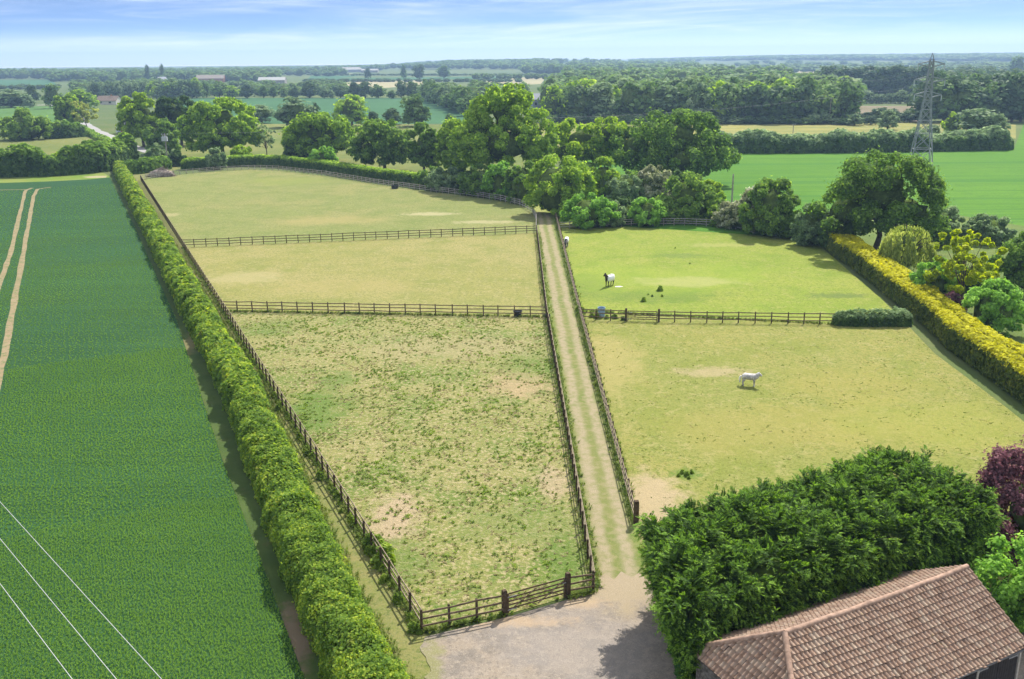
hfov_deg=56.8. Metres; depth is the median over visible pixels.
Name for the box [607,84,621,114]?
broadleaf tree
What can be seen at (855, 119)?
bush
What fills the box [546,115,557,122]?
bush
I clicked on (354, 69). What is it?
farm shed
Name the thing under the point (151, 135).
broadleaf tree
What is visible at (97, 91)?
broadleaf tree
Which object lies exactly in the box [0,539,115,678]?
overhead wire
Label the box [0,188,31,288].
tramline
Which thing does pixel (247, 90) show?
broadleaf tree
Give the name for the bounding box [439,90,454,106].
broadleaf tree
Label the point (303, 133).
oak tree
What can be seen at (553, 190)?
bush
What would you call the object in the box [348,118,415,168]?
oak tree
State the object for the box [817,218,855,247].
bush
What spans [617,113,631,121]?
bush
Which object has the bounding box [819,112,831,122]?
bush
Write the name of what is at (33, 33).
sky
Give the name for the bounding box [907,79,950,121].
broadleaf tree
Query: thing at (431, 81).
broadleaf tree
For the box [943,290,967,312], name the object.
bush
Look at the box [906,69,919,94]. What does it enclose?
broadleaf tree
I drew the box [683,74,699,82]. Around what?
broadleaf tree
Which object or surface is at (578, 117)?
bush
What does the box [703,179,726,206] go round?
bush
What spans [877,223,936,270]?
weeping willow
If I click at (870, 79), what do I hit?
broadleaf tree
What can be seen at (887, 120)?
bush
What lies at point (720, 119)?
bush
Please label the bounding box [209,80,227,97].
broadleaf tree
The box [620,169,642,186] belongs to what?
bush
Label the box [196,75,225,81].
farm building
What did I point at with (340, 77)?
field
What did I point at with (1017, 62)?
broadleaf tree
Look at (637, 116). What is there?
bush
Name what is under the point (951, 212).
bush
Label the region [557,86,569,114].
broadleaf tree
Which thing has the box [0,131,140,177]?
hedge
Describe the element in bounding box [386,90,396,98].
broadleaf tree
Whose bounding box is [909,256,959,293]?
bush
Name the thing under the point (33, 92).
broadleaf tree
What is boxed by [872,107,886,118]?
bush
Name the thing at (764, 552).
conifer hedge
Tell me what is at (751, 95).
broadleaf tree
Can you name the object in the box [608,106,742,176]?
oak tree
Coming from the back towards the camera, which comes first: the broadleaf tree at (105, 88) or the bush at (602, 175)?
the broadleaf tree at (105, 88)
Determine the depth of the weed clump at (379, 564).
55.17 m
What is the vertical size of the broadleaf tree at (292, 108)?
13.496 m
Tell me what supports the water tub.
on the paddock at (472, 560)
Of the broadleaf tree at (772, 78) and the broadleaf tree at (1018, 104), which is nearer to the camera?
the broadleaf tree at (1018, 104)
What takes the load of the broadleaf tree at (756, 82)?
on the ground at (106, 121)
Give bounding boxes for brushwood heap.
[145,166,176,177]
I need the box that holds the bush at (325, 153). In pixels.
[307,146,338,161]
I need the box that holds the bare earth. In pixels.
[86,176,106,177]
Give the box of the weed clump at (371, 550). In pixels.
[369,546,376,555]
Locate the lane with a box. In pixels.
[534,211,647,579]
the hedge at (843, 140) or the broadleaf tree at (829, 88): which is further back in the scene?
the broadleaf tree at (829, 88)
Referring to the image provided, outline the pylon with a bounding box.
[910,53,944,166]
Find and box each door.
[978,663,997,678]
[996,654,1018,678]
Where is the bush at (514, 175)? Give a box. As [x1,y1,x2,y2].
[501,160,539,203]
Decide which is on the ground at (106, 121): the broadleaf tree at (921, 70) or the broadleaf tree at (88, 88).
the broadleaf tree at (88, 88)
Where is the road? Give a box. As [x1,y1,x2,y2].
[80,115,145,152]
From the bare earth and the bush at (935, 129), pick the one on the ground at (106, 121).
the bush at (935, 129)
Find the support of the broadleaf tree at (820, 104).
on the field at (786, 128)
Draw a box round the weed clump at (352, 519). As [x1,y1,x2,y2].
[349,516,354,524]
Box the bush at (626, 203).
[613,196,634,223]
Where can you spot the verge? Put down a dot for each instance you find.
(251, 509)
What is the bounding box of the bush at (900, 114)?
[897,112,913,121]
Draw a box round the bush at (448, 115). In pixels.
[444,113,455,120]
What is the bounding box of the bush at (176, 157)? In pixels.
[169,149,186,166]
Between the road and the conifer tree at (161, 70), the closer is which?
the road
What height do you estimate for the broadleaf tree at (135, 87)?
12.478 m
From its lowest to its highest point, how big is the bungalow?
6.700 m
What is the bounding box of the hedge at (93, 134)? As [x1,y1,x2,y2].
[82,124,111,141]
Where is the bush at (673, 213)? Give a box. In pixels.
[660,201,684,223]
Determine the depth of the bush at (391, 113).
421.83 m
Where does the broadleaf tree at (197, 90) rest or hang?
on the ground at (106, 121)
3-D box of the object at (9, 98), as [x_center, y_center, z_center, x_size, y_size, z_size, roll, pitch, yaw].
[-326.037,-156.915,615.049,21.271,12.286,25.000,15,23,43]
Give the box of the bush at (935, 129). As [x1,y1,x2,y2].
[923,125,941,133]
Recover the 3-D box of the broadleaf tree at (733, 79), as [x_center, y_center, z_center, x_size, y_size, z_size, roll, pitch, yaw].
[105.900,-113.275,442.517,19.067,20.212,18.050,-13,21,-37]
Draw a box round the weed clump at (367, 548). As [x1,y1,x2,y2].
[363,544,371,554]
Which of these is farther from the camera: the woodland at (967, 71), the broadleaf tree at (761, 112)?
the woodland at (967, 71)
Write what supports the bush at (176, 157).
on the grass path
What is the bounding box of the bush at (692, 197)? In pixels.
[654,170,726,224]
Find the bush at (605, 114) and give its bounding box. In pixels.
[599,111,610,122]
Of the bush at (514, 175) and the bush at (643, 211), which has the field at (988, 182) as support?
the bush at (643, 211)
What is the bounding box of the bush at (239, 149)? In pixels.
[230,144,252,154]
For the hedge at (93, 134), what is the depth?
357.44 m
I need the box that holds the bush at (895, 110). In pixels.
[892,108,902,120]
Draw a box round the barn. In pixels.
[692,564,1023,678]
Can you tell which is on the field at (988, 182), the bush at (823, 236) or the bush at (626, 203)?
the bush at (626, 203)
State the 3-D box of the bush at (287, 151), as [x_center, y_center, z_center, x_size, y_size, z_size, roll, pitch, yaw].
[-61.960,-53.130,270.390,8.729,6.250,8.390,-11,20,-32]
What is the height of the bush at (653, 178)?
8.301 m
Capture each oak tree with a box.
[174,96,266,152]
[278,111,355,156]
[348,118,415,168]
[406,121,441,169]
[432,116,472,171]
[446,82,560,170]
[547,116,627,167]
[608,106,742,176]
[805,145,952,249]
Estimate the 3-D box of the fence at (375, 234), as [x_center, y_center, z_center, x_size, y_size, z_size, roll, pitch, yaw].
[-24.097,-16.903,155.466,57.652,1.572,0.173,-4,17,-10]
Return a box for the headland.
[0,172,109,182]
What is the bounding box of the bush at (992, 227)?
[961,212,1017,244]
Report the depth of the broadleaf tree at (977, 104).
406.25 m
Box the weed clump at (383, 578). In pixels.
[378,573,387,583]
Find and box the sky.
[0,0,1023,67]
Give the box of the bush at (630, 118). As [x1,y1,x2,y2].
[624,115,636,123]
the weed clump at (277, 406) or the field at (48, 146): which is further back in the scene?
the field at (48, 146)
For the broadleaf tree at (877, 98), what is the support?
on the ground at (106, 121)
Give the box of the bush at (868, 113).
[861,112,881,119]
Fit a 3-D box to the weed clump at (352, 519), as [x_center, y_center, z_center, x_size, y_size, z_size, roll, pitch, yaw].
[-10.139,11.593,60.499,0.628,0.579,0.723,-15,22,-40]
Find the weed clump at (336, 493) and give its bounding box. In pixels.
[333,490,339,499]
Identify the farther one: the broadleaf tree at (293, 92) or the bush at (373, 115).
the broadleaf tree at (293, 92)
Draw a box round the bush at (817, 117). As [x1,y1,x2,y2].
[807,113,822,123]
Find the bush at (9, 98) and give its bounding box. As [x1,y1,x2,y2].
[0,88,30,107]
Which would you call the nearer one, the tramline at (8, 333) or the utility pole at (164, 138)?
the tramline at (8, 333)
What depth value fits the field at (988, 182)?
230.29 m
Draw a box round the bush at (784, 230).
[775,211,798,237]
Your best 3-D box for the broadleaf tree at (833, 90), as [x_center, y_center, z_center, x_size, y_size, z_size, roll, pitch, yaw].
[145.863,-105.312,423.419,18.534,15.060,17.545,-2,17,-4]
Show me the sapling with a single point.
(271, 139)
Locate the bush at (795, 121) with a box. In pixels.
[783,118,802,123]
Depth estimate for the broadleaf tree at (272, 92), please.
733.02 m
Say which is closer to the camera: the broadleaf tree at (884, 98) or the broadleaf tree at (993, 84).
the broadleaf tree at (993, 84)
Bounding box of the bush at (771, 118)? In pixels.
[768,116,776,123]
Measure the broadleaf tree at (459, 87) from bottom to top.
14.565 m
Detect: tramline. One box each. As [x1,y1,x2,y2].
[0,187,48,388]
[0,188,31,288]
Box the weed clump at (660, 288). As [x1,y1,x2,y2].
[656,285,663,291]
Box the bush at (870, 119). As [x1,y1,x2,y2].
[863,115,877,124]
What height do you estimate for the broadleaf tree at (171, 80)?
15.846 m
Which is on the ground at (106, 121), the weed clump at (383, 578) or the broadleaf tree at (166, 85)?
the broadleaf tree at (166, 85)
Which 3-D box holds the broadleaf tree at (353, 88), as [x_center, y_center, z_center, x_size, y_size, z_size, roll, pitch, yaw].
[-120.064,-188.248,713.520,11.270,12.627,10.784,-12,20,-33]
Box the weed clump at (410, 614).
[405,612,414,621]
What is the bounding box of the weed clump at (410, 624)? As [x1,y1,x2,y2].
[406,621,419,634]
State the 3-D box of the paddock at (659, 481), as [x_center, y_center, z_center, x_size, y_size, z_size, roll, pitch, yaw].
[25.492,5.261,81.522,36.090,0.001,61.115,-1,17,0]
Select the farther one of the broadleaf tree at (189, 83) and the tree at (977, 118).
the broadleaf tree at (189, 83)
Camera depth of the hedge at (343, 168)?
249.31 m
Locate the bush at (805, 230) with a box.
[789,203,832,245]
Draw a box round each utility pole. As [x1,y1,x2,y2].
[161,133,167,155]
[731,174,733,203]
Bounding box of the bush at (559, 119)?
[556,114,566,122]
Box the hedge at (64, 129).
[44,119,86,138]
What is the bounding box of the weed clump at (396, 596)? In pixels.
[390,592,404,605]
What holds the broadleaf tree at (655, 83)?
on the ground at (106, 121)
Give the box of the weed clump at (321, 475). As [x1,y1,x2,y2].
[315,471,324,480]
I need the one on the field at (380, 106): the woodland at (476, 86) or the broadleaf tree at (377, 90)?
the broadleaf tree at (377, 90)
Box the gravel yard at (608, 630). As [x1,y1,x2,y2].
[420,571,1023,678]
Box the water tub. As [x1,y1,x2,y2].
[513,310,522,316]
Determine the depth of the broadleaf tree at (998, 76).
429.29 m
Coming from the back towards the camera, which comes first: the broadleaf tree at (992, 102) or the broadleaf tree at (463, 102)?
the broadleaf tree at (463, 102)
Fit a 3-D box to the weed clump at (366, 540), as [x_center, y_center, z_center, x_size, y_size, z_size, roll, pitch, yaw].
[-8.589,12.155,57.736,1.327,1.096,1.536,-10,19,-29]
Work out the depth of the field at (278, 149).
303.40 m
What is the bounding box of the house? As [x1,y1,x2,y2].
[527,93,542,108]
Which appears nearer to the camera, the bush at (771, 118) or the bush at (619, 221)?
the bush at (619, 221)
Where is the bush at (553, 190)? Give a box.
[521,153,597,215]
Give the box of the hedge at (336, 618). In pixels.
[111,160,409,678]
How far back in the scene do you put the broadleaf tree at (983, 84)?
430.63 m
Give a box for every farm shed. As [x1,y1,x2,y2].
[258,77,286,83]
[341,67,360,71]
[361,69,378,72]
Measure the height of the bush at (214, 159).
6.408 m
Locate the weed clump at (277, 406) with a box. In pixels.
[275,404,281,410]
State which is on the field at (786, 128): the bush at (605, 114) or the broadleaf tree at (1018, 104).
the bush at (605, 114)
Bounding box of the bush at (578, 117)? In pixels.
[567,114,583,121]
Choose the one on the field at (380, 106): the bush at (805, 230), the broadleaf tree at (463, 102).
the broadleaf tree at (463, 102)
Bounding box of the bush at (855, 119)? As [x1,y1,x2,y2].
[845,114,863,125]
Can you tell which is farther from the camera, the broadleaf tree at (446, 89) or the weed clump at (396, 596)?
the broadleaf tree at (446, 89)
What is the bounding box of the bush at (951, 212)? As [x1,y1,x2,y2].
[927,205,966,236]
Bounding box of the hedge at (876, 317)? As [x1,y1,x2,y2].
[831,307,912,326]
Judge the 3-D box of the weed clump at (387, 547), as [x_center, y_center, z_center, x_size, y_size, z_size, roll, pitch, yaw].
[-7.599,12.627,55.791,1.702,1.400,1.921,-1,17,0]
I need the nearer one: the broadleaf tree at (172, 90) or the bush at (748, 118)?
the bush at (748, 118)
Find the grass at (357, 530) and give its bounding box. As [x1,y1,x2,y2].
[139,186,832,678]
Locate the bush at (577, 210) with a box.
[559,191,620,229]
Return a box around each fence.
[140,165,536,224]
[140,176,422,628]
[183,225,536,246]
[222,301,546,316]
[421,595,502,627]
[536,227,594,572]
[555,212,633,514]
[559,218,741,228]
[571,570,594,591]
[581,309,624,320]
[660,311,834,323]
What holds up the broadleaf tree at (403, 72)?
on the field at (340, 77)
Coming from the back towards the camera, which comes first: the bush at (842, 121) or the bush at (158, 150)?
the bush at (842, 121)
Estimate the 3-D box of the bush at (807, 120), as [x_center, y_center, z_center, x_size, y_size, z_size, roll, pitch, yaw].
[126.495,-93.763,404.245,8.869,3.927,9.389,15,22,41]
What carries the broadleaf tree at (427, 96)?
on the field at (380, 106)
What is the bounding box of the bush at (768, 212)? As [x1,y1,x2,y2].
[738,175,803,236]
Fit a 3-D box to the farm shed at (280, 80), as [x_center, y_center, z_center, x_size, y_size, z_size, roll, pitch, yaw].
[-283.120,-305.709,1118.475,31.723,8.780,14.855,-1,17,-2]
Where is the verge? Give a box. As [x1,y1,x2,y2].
[110,172,326,678]
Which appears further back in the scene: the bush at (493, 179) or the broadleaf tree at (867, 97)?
the broadleaf tree at (867, 97)
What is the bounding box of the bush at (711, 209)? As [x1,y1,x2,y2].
[704,205,724,226]
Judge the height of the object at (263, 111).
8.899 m
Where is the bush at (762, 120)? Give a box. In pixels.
[753,116,769,123]
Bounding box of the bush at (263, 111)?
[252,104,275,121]
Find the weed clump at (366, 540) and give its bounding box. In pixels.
[360,531,374,548]
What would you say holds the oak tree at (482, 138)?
on the field at (278, 149)
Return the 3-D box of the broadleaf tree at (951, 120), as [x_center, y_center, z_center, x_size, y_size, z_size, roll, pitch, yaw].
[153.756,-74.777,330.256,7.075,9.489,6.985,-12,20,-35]
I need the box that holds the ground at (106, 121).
[0,59,1023,678]
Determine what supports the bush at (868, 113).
on the ground at (106, 121)
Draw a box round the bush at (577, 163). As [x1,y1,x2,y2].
[559,160,589,169]
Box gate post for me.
[633,500,638,523]
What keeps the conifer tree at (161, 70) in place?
on the ground at (106, 121)
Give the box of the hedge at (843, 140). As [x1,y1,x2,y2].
[718,125,1014,153]
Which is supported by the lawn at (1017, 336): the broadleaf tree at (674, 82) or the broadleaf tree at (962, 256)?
the broadleaf tree at (962, 256)
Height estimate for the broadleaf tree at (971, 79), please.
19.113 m
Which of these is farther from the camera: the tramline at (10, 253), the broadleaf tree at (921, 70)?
the broadleaf tree at (921, 70)
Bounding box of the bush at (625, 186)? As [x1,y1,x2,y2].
[605,174,644,200]
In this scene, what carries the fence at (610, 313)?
on the ground at (106, 121)
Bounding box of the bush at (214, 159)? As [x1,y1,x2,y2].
[205,146,227,169]
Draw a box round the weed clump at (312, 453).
[308,449,314,457]
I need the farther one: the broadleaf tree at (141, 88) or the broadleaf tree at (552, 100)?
the broadleaf tree at (141, 88)
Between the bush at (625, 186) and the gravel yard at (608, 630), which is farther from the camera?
the bush at (625, 186)
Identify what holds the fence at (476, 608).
on the ground at (106, 121)
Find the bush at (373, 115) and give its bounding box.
[367,111,378,119]
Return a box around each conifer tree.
[144,64,150,78]
[159,64,164,76]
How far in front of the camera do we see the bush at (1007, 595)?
47.19 m
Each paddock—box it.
[144,170,535,246]
[187,233,545,316]
[228,311,591,628]
[561,226,891,323]
[584,312,1023,591]
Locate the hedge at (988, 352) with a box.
[823,232,1023,405]
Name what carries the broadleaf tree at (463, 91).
on the field at (380, 106)
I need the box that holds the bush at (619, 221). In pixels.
[605,200,627,226]
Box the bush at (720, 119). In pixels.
[714,115,725,122]
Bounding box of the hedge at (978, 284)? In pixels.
[932,265,1023,309]
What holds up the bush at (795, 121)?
on the ground at (106, 121)
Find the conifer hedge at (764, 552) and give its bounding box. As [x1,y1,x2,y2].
[631,444,1010,678]
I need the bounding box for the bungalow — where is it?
[97,94,120,104]
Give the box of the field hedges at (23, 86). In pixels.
[0,73,522,88]
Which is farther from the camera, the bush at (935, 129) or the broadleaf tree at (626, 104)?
the broadleaf tree at (626, 104)
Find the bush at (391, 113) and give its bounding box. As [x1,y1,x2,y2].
[382,108,402,123]
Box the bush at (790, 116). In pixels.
[784,113,797,123]
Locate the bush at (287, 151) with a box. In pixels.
[282,145,308,157]
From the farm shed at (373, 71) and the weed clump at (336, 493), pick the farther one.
the farm shed at (373, 71)
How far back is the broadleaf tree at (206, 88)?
746.12 m
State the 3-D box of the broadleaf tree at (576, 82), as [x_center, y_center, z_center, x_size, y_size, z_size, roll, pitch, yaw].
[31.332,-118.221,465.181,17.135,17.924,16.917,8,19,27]
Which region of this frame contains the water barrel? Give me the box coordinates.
[597,306,604,316]
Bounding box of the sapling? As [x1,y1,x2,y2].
[255,122,276,154]
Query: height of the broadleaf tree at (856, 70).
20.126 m
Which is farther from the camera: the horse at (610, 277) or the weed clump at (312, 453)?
the horse at (610, 277)
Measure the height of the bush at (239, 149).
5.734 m
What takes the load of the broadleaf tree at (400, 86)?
on the field at (380, 106)
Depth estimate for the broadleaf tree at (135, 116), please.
320.39 m
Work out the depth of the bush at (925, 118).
407.87 m
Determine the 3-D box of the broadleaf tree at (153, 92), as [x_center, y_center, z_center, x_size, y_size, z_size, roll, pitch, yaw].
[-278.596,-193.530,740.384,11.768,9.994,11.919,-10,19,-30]
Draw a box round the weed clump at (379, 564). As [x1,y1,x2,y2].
[375,560,386,570]
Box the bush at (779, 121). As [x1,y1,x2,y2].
[773,117,785,123]
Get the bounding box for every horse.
[564,237,568,246]
[603,273,614,286]
[739,372,761,386]
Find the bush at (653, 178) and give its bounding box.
[637,164,671,199]
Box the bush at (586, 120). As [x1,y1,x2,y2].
[581,117,592,122]
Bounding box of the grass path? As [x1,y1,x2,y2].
[132,166,430,678]
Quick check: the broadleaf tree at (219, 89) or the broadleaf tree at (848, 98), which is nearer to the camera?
the broadleaf tree at (848, 98)
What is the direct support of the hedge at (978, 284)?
on the lawn at (1017, 336)
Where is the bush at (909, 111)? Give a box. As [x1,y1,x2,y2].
[901,108,919,121]
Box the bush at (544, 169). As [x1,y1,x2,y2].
[528,167,546,185]
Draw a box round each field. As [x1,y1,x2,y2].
[0,80,55,85]
[0,106,90,123]
[0,137,95,154]
[0,177,303,678]
[177,98,464,123]
[181,124,528,178]
[308,75,495,79]
[346,80,422,87]
[486,77,543,84]
[493,122,1015,146]
[575,124,1023,235]
[855,106,916,120]
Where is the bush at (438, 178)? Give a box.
[423,166,461,192]
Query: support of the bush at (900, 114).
on the ground at (106, 121)
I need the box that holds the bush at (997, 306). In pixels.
[961,276,1023,337]
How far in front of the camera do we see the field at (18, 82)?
1359.63 m
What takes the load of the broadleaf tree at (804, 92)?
on the field at (786, 128)
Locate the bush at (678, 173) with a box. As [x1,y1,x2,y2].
[662,169,688,193]
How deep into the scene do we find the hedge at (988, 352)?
99.07 m
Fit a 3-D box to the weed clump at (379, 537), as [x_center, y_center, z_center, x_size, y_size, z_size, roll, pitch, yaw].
[-7.886,12.321,56.791,1.369,1.262,1.575,-10,19,-29]
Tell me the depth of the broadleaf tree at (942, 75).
454.60 m
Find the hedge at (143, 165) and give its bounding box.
[122,155,171,173]
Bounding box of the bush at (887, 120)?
[876,109,899,129]
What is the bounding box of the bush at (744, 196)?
[734,185,768,232]
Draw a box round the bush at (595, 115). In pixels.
[588,112,602,122]
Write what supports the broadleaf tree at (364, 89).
on the field at (380, 106)
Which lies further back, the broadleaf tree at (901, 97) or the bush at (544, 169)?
the broadleaf tree at (901, 97)
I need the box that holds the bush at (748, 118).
[742,115,754,123]
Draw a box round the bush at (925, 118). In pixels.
[911,110,933,122]
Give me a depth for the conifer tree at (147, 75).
1297.82 m
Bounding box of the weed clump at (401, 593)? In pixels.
[394,591,405,604]
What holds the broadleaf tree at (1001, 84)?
on the ground at (106, 121)
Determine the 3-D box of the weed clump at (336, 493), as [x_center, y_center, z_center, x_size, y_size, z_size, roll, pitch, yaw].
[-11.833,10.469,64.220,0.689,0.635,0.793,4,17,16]
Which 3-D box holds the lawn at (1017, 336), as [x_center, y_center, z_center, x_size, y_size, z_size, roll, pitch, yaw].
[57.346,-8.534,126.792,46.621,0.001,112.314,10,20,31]
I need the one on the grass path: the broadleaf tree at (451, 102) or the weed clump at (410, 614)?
the weed clump at (410, 614)
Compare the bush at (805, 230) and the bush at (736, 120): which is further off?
the bush at (736, 120)
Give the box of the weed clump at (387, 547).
[368,542,396,569]
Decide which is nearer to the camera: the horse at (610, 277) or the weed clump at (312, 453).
the weed clump at (312, 453)
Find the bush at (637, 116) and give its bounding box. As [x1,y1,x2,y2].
[632,114,647,121]
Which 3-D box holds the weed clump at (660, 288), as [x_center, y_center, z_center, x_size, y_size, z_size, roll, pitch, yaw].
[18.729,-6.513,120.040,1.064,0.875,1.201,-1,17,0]
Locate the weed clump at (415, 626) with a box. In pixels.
[409,623,419,633]
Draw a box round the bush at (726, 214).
[711,200,741,229]
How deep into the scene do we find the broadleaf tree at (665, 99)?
416.37 m
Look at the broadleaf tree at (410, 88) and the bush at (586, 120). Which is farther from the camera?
the broadleaf tree at (410, 88)
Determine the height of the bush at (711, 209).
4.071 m
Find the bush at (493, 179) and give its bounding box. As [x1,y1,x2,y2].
[480,160,509,199]
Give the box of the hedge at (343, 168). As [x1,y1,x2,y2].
[180,154,460,191]
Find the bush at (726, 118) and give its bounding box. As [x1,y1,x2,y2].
[721,116,731,123]
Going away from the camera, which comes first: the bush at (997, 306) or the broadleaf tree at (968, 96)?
the bush at (997, 306)
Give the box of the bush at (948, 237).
[929,226,951,245]
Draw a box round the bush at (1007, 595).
[970,530,1023,633]
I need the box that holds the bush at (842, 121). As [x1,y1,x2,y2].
[830,117,848,124]
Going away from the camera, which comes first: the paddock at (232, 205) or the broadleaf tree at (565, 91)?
the paddock at (232, 205)
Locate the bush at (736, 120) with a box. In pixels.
[726,117,744,123]
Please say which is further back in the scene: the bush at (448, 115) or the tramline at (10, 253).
the bush at (448, 115)
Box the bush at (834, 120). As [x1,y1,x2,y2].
[826,118,838,123]
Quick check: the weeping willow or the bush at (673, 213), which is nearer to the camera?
the weeping willow
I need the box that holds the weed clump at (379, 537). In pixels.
[370,533,389,554]
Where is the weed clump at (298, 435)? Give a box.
[295,432,301,439]
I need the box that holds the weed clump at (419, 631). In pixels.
[417,627,423,634]
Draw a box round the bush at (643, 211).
[627,196,667,226]
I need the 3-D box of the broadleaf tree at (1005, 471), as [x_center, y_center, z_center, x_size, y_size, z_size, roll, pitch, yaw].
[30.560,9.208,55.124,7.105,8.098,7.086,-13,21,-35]
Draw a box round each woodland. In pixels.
[0,66,349,95]
[242,58,559,96]
[518,57,867,111]
[627,52,1023,71]
[812,64,1023,99]
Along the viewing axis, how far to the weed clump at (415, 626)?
49.03 m
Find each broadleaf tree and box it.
[24,85,41,100]
[41,83,62,107]
[51,94,85,122]
[66,89,100,108]
[69,101,98,125]
[86,82,92,92]
[89,82,104,96]
[102,82,109,95]
[107,82,116,95]
[113,81,122,95]
[115,91,161,146]
[120,82,129,95]
[126,82,132,96]
[131,82,138,93]
[137,81,144,92]
[141,117,181,152]
[144,81,155,95]
[149,80,161,90]
[149,86,157,98]
[154,93,194,144]
[155,84,169,96]
[157,82,171,96]
[168,77,177,85]
[168,81,179,97]
[173,79,190,96]
[184,79,199,97]
[188,80,205,97]
[201,80,210,97]
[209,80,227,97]
[223,85,239,97]
[238,84,255,97]
[256,84,268,97]
[268,86,277,97]
[273,96,316,125]
[279,88,287,97]
[288,85,299,97]
[299,80,320,97]
[310,102,320,113]
[318,87,328,97]
[326,90,334,97]
[331,93,370,125]
[334,85,345,97]
[346,82,358,95]
[357,81,372,97]
[363,68,371,77]
[369,84,386,97]
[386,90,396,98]
[395,80,406,97]
[397,93,431,124]
[400,64,406,77]
[404,81,418,95]
[411,64,424,78]
[417,83,428,98]
[419,78,427,88]
[419,85,428,101]
[425,87,434,103]
[426,79,438,84]
[426,82,440,100]
[428,88,437,102]
[430,85,445,105]
[435,65,450,77]
[437,86,450,107]
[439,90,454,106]
[447,92,459,110]
[449,85,463,104]
[454,87,472,111]
[455,94,473,113]
[540,84,568,117]
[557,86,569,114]
[561,84,595,118]
[563,80,579,85]
[568,78,596,92]
[583,87,594,116]
[587,82,617,117]
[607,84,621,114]
[613,77,630,90]
[613,81,643,115]
[632,82,662,115]
[650,82,659,90]
[654,85,680,117]
[665,83,690,114]
[670,78,682,86]
[676,77,698,97]
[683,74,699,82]
[685,79,715,112]
[699,74,715,89]
[702,87,728,115]
[712,80,728,92]
[712,80,746,118]
[727,75,748,89]
[739,84,763,117]
[741,80,768,115]
[754,86,788,119]
[761,82,801,119]
[764,73,786,85]
[768,77,797,91]
[792,84,814,119]
[795,72,824,116]
[805,88,841,117]
[814,65,826,74]
[820,67,836,75]
[820,85,831,94]
[826,65,842,76]
[826,81,840,89]
[829,87,850,118]
[833,79,865,117]
[837,68,852,79]
[850,71,862,78]
[852,68,867,81]
[861,65,875,74]
[861,70,879,94]
[863,90,873,103]
[869,67,887,93]
[869,94,883,103]
[873,68,895,94]
[881,94,887,103]
[885,93,894,103]
[886,64,908,93]
[893,90,908,103]
[895,66,914,94]
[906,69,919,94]
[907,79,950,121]
[912,64,931,84]
[923,228,1007,296]
[925,70,940,81]
[932,80,960,120]
[937,70,946,77]
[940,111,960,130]
[941,75,964,117]
[948,79,987,115]
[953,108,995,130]
[963,86,989,113]
[965,76,976,81]
[967,73,985,79]
[970,80,1000,113]
[970,435,1023,568]
[974,74,995,87]
[979,87,1011,117]
[984,73,1005,84]
[987,79,1017,118]
[987,231,1023,287]
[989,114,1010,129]
[1000,73,1023,121]
[1001,70,1019,80]
[1006,55,1023,70]
[1007,75,1023,121]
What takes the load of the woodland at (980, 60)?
on the ground at (106, 121)
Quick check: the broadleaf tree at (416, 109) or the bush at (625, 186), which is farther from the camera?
the broadleaf tree at (416, 109)
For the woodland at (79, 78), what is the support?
on the ground at (106, 121)
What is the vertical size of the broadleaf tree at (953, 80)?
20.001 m
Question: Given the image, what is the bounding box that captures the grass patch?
[534,204,577,229]
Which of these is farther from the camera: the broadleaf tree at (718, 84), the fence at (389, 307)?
the broadleaf tree at (718, 84)
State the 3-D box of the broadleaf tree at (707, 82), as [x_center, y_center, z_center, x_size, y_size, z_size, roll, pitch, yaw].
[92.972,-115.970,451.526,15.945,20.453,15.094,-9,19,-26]
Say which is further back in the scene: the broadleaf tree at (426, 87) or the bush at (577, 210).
the broadleaf tree at (426, 87)
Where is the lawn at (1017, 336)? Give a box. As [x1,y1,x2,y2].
[842,214,1023,343]
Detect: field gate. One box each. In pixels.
[501,572,570,616]
[625,308,659,321]
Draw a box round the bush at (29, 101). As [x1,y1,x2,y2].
[22,96,35,107]
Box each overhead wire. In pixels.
[0,502,160,678]
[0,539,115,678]
[0,584,71,678]
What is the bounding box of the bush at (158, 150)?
[144,142,170,156]
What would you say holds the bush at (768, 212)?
on the field at (988, 182)
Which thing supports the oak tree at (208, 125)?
on the field at (278, 149)
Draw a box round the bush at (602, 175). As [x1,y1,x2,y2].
[587,155,620,199]
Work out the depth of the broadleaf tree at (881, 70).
659.58 m
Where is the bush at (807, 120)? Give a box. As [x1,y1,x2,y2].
[798,116,816,123]
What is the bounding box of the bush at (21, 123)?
[0,107,53,140]
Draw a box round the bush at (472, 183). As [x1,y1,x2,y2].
[455,163,492,196]
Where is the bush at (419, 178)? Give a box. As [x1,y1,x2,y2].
[412,165,445,185]
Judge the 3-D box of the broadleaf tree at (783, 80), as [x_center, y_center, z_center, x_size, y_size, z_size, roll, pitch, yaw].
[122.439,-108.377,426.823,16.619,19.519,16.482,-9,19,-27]
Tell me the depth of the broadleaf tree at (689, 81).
427.25 m
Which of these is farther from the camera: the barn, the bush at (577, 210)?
the bush at (577, 210)
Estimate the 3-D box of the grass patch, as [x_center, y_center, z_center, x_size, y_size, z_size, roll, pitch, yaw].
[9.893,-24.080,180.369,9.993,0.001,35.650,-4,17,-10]

